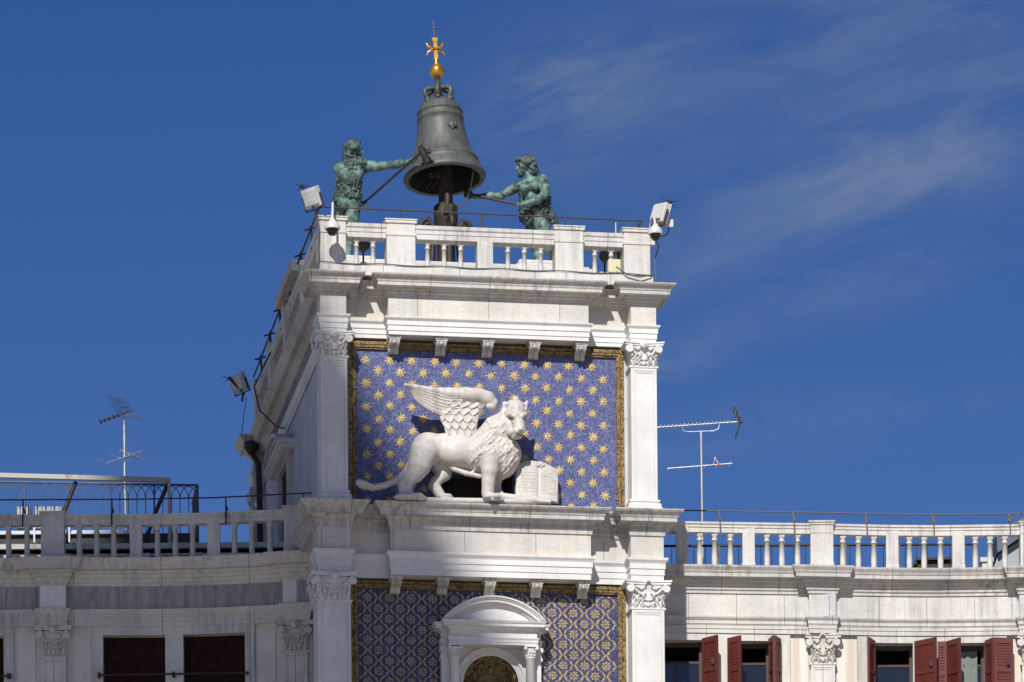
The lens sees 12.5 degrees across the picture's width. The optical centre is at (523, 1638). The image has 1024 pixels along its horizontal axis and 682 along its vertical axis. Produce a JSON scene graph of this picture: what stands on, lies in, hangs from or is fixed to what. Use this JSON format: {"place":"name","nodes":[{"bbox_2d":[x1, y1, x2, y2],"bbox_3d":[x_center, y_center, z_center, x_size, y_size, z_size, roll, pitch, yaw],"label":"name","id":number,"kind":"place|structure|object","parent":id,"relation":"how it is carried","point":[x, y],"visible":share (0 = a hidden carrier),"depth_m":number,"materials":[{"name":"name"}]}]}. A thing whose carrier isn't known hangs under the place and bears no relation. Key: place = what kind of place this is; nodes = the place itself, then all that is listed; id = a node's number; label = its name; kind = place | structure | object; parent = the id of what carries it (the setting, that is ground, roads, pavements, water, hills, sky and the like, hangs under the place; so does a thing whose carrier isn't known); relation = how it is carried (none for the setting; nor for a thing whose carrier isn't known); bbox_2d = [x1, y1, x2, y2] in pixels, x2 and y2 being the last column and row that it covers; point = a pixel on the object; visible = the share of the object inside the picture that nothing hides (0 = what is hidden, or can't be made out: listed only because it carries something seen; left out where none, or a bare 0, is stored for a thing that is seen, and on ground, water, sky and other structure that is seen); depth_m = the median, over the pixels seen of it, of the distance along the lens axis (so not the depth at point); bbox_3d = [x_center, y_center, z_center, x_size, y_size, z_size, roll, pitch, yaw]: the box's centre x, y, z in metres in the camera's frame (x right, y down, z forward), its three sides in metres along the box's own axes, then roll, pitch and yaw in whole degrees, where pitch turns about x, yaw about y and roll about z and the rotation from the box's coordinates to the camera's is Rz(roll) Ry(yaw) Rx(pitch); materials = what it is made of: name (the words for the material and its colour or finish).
{"place":"outdoors","nodes":[
{"label":"outdoors","id":0,"kind":"place"},
{"bbox_2d":[0,506,195,557],"bbox_3d":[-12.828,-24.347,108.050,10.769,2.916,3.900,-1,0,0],"label":"roof terrace","id":1,"kind":"structure","parent":0,"point":[18,536],"depth_m":106.50,"materials":[{"name":"grey"}]},
{"bbox_2d":[0,473,170,556],"bbox_3d":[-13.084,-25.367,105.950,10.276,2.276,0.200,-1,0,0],"label":"awning frame","id":2,"kind":"object","parent":1,"relation":"attached to","point":[167,480],"visible":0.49,"depth_m":105.85,"materials":[{"name":"white paint"}]},
{"bbox_2d":[0,481,198,542],"bbox_3d":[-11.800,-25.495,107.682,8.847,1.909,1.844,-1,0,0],"label":"terrace fence","id":3,"kind":"object","parent":1,"relation":"on","point":[195,505],"visible":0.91,"depth_m":106.79,"materials":[{"name":"metal"}]},
{"bbox_2d":[93,394,159,529],"bbox_3d":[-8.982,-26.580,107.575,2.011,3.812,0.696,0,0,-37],"label":"tv aerial","id":4,"kind":"object","parent":1,"relation":"attached to","point":[124,451],"visible":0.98,"depth_m":107.67,"materials":[{"name":"metal"}]},
{"bbox_2d":[0,542,283,557],"bbox_3d":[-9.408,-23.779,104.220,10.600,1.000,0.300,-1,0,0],"label":"roof","id":5,"kind":"object","parent":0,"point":[123,549],"visible":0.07,"depth_m":104.11,"materials":[{"name":"stone"}]},
{"bbox_2d":[0,0,1023,567],"label":"sky","id":6,"kind":"structure","parent":0,"point":[843,250],"materials":[{"name":"blue"}]},
{"bbox_2d":[657,406,742,558],"bbox_3d":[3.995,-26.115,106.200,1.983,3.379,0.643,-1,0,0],"label":"tv aerial","id":7,"kind":"object","parent":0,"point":[738,418],"visible":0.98,"depth_m":106.19,"materials":[{"name":"metal"}]},
{"bbox_2d":[664,543,972,567],"bbox_3d":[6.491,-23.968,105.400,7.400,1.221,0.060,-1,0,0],"label":"terrace railing","id":8,"kind":"object","parent":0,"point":[838,545],"visible":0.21,"depth_m":105.38,"materials":[{"name":"metal"}]},
{"bbox_2d":[912,557,951,567],"bbox_3d":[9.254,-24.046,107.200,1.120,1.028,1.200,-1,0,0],"label":"roof dormer","id":9,"kind":"object","parent":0,"point":[933,562],"visible":0.24,"depth_m":106.70,"materials":[{"name":"metal"}]},
{"bbox_2d":[979,557,993,566],"bbox_3d":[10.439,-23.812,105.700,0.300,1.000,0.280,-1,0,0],"label":"chimney","id":10,"kind":"object","parent":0,"point":[983,561],"visible":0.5,"depth_m":105.56,"materials":[{"name":"stone"}]},
{"bbox_2d":[992,517,1023,566],"bbox_3d":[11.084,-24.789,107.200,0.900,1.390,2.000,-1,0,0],"label":"roof hut","id":11,"kind":"object","parent":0,"point":[1013,550],"visible":0.29,"depth_m":106.40,"materials":[{"name":"white paint"}]},
{"label":"ground","id":12,"kind":"structure","parent":0,"visible":0},
{"bbox_2d":[0,505,312,681],"bbox_3d":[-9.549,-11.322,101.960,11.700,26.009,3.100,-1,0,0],"label":"arcaded building","id":13,"kind":"structure","parent":12,"relation":"on","point":[214,615],"depth_m":101.33,"materials":[{"name":"stone"}]},
{"bbox_2d":[0,492,311,526],"bbox_3d":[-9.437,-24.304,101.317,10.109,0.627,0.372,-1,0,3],"label":"guard rail","id":14,"kind":"object","parent":13,"relation":"on","point":[112,509],"visible":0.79,"depth_m":101.37,"materials":[{"name":"metal"}]},
{"bbox_2d":[234,215,683,681],"bbox_3d":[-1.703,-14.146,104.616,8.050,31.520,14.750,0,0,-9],"label":"clock tower","id":15,"kind":"structure","parent":12,"relation":"on","point":[572,585],"depth_m":98.00,"materials":[{"name":"stone"}]},
{"bbox_2d":[229,371,250,401],"bbox_3d":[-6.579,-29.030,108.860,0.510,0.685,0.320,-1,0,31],"label":"floodlight","id":16,"kind":"object","parent":15,"relation":"attached to","point":[239,379],"visible":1,"depth_m":108.78,"materials":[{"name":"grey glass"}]},
{"bbox_2d":[223,375,244,394],"bbox_3d":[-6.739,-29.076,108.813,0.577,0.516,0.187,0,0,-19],"label":"bird spike","id":17,"kind":"object","parent":16,"relation":"attached to","point":[233,382],"visible":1,"depth_m":108.77,"materials":[{"name":"black metal"}]},
{"bbox_2d":[241,397,246,434],"bbox_3d":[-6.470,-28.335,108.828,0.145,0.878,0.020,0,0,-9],"label":"cable","id":18,"kind":"object","parent":16,"relation":"hanging from","point":[243,415],"visible":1,"depth_m":108.82,"materials":[{"name":"grey plastic"}]},
{"bbox_2d":[253,351,283,428],"bbox_3d":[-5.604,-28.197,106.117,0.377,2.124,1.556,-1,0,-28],"label":"cable","id":19,"kind":"object","parent":15,"relation":"attached to","point":[256,394],"visible":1,"depth_m":106.62,"materials":[{"name":"black plastic"}]},
{"bbox_2d":[262,433,294,541],"bbox_3d":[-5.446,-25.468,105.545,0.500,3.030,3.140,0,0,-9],"label":"door frame","id":20,"kind":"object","parent":15,"relation":"in","point":[278,459],"depth_m":105.44,"materials":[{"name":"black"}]},
{"bbox_2d":[300,185,324,218],"bbox_3d":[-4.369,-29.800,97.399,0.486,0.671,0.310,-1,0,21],"label":"floodlight","id":21,"kind":"object","parent":15,"relation":"attached to","point":[311,196],"visible":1,"depth_m":97.33,"materials":[{"name":"white glass"}]},
{"bbox_2d":[293,181,316,213],"bbox_3d":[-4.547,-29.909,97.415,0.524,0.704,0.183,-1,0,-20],"label":"bird spike","id":22,"kind":"object","parent":21,"relation":"attached to","point":[302,186],"visible":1,"depth_m":97.37,"materials":[{"name":"black metal"}]},
{"bbox_2d":[316,215,319,268],"bbox_3d":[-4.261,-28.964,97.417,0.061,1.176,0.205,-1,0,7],"label":"cable","id":23,"kind":"object","parent":15,"relation":"attached to","point":[318,242],"visible":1,"depth_m":97.49,"materials":[{"name":"grey plastic"}]},
{"bbox_2d":[324,202,339,235],"bbox_3d":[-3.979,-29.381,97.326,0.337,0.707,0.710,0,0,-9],"label":"dome camera","id":24,"kind":"object","parent":15,"relation":"attached to","point":[332,227],"visible":1,"depth_m":97.06,"materials":[{"name":"white plastic"}]},
{"bbox_2d":[346,255,370,258],"bbox_3d":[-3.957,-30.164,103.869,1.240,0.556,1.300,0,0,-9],"label":"pedestal","id":25,"kind":"object","parent":15,"relation":"on","point":[352,256],"visible":0.02,"depth_m":103.32,"materials":[{"name":"stone"}]},
{"bbox_2d":[331,140,417,254],"bbox_3d":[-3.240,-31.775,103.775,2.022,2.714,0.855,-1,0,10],"label":"bell striker","id":26,"kind":"object","parent":25,"relation":"on","point":[352,168],"visible":0.84,"depth_m":103.60,"materials":[{"name":"green metal"}]},
{"bbox_2d":[363,144,431,203],"bbox_3d":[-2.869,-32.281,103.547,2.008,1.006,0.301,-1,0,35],"label":"hammer","id":27,"kind":"object","parent":26,"relation":"attached to","point":[424,153],"visible":1,"depth_m":103.18,"materials":[{"name":"metal"}]},
{"bbox_2d":[358,241,369,262],"bbox_3d":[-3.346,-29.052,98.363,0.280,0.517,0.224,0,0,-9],"label":"spotlight","id":28,"kind":"object","parent":15,"relation":"on","point":[363,247],"visible":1,"depth_m":98.29,"materials":[{"name":"grey metal"}]},
{"bbox_2d":[419,165,473,261],"bbox_3d":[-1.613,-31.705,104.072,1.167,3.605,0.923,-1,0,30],"label":"bell stand","id":29,"kind":"object","parent":15,"relation":"on","point":[445,203],"visible":0.38,"depth_m":103.98,"materials":[{"name":"metal"}]},
{"bbox_2d":[403,21,485,196],"bbox_3d":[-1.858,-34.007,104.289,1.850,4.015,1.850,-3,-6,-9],"label":"bell","id":30,"kind":"object","parent":29,"relation":"hanging from","point":[441,133],"visible":0.99,"depth_m":103.85,"materials":[{"name":"grey metal"}]},
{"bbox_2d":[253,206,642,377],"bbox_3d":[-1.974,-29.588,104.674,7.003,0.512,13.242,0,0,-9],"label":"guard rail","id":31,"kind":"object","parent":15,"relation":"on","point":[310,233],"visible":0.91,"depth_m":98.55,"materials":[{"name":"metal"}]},
{"bbox_2d":[356,383,550,504],"bbox_3d":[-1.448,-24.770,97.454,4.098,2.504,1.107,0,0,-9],"label":"winged lion","id":32,"kind":"object","parent":15,"relation":"on","point":[488,452],"visible":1,"depth_m":97.33},
{"bbox_2d":[321,261,652,275],"bbox_3d":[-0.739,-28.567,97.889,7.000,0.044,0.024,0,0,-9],"label":"cable","id":33,"kind":"object","parent":15,"relation":"attached to","point":[490,268],"visible":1,"depth_m":97.89,"materials":[{"name":"grey plastic"}]},
{"bbox_2d":[516,259,551,265],"bbox_3d":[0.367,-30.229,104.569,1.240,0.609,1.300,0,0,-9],"label":"pedestal","id":34,"kind":"object","parent":15,"relation":"on","point":[545,262],"visible":0.18,"depth_m":103.94,"materials":[{"name":"stone"}]},
{"bbox_2d":[472,155,558,259],"bbox_3d":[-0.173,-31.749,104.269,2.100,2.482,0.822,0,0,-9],"label":"bell striker","id":35,"kind":"object","parent":34,"relation":"on","point":[532,189],"visible":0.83,"depth_m":104.25,"materials":[{"name":"green metal"}]},
{"bbox_2d":[464,189,527,207],"bbox_3d":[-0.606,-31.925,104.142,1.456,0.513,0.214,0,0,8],"label":"hammer","id":36,"kind":"object","parent":35,"relation":"attached to","point":[485,197],"visible":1,"depth_m":104.12,"materials":[{"name":"metal"}]},
{"bbox_2d":[515,460,557,503],"bbox_3d":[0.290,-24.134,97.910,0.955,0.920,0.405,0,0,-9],"label":"stone book","id":37,"kind":"object","parent":15,"relation":"on","point":[537,478],"visible":1,"depth_m":97.82,"materials":[{"name":"white stone"}]},
{"bbox_2d":[599,251,608,271],"bbox_3d":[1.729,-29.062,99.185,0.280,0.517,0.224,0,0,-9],"label":"spotlight","id":38,"kind":"object","parent":15,"relation":"on","point":[603,257],"visible":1,"depth_m":99.11,"materials":[{"name":"grey metal"}]},
{"bbox_2d":[607,259,620,273],"bbox_3d":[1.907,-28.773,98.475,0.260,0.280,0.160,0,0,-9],"label":"junction box","id":39,"kind":"object","parent":15,"relation":"attached to","point":[612,264],"visible":1,"depth_m":98.39,"materials":[{"name":"beige plastic"}]},
{"bbox_2d":[615,222,616,258],"bbox_3d":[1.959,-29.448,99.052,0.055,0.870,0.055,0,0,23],"label":"pole","id":40,"kind":"object","parent":15,"relation":"on","point":[615,232],"visible":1,"depth_m":99.04,"materials":[{"name":"metal"}]},
{"bbox_2d":[616,266,654,277],"bbox_3d":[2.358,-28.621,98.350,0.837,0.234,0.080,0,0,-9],"label":"cable","id":41,"kind":"object","parent":15,"relation":"attached to","point":[635,275],"visible":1,"depth_m":98.32,"materials":[{"name":"grey plastic"}]},
{"bbox_2d":[648,216,662,240],"bbox_3d":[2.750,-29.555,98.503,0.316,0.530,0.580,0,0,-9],"label":"dome camera","id":42,"kind":"object","parent":15,"relation":"attached to","point":[655,232],"visible":1,"depth_m":98.30,"materials":[{"name":"white plastic"}]},
{"bbox_2d":[654,241,658,281],"bbox_3d":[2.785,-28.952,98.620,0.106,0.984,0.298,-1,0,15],"label":"cable","id":43,"kind":"object","parent":15,"relation":"attached to","point":[654,261],"visible":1,"depth_m":98.68,"materials":[{"name":"grey plastic"}]},
{"bbox_2d":[650,202,671,226],"bbox_3d":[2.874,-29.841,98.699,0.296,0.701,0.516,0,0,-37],"label":"floodlight","id":44,"kind":"object","parent":15,"relation":"attached to","point":[660,212],"visible":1,"depth_m":98.55,"materials":[{"name":"white glass"}]},
{"bbox_2d":[660,219,672,236],"bbox_3d":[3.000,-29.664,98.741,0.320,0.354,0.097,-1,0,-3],"label":"antenna panel","id":45,"kind":"object","parent":15,"relation":"attached to","point":[669,223],"visible":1,"depth_m":98.71,"materials":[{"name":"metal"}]},
{"bbox_2d":[664,520,1023,681],"bbox_3d":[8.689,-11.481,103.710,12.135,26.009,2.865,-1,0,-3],"label":"arcaded building","id":46,"kind":"structure","parent":12,"relation":"on","point":[821,617],"depth_m":102.79,"materials":[{"name":"stone"}]},
{"bbox_2d":[665,644,701,681],"bbox_3d":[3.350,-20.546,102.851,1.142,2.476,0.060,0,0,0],"label":"window frame","id":47,"kind":"structure","parent":46,"relation":"in","point":[688,671],"depth_m":102.85,"materials":[{"name":"brown wood"}]},
{"bbox_2d":[741,645,768,681],"bbox_3d":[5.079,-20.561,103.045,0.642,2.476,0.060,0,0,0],"label":"window frame","id":48,"kind":"structure","parent":46,"relation":"in","point":[751,672],"depth_m":103.05,"materials":[{"name":"brown wood"}]},
{"bbox_2d":[684,510,1023,537],"bbox_3d":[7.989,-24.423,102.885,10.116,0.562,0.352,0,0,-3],"label":"guard rail","id":49,"kind":"object","parent":46,"relation":"on","point":[867,521],"visible":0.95,"depth_m":102.93,"materials":[{"name":"grey metal"}]},
{"bbox_2d":[876,647,911,681],"bbox_3d":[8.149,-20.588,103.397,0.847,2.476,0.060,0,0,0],"label":"window frame","id":50,"kind":"structure","parent":46,"relation":"in","point":[884,673],"depth_m":103.40,"materials":[{"name":"brown wood"}]},
{"bbox_2d":[961,647,983,681],"bbox_3d":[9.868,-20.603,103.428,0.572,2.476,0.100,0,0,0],"label":"window frame","id":51,"kind":"structure","parent":46,"relation":"in","point":[970,671],"depth_m":103.43,"materials":[{"name":"brown wood"}]}
]}

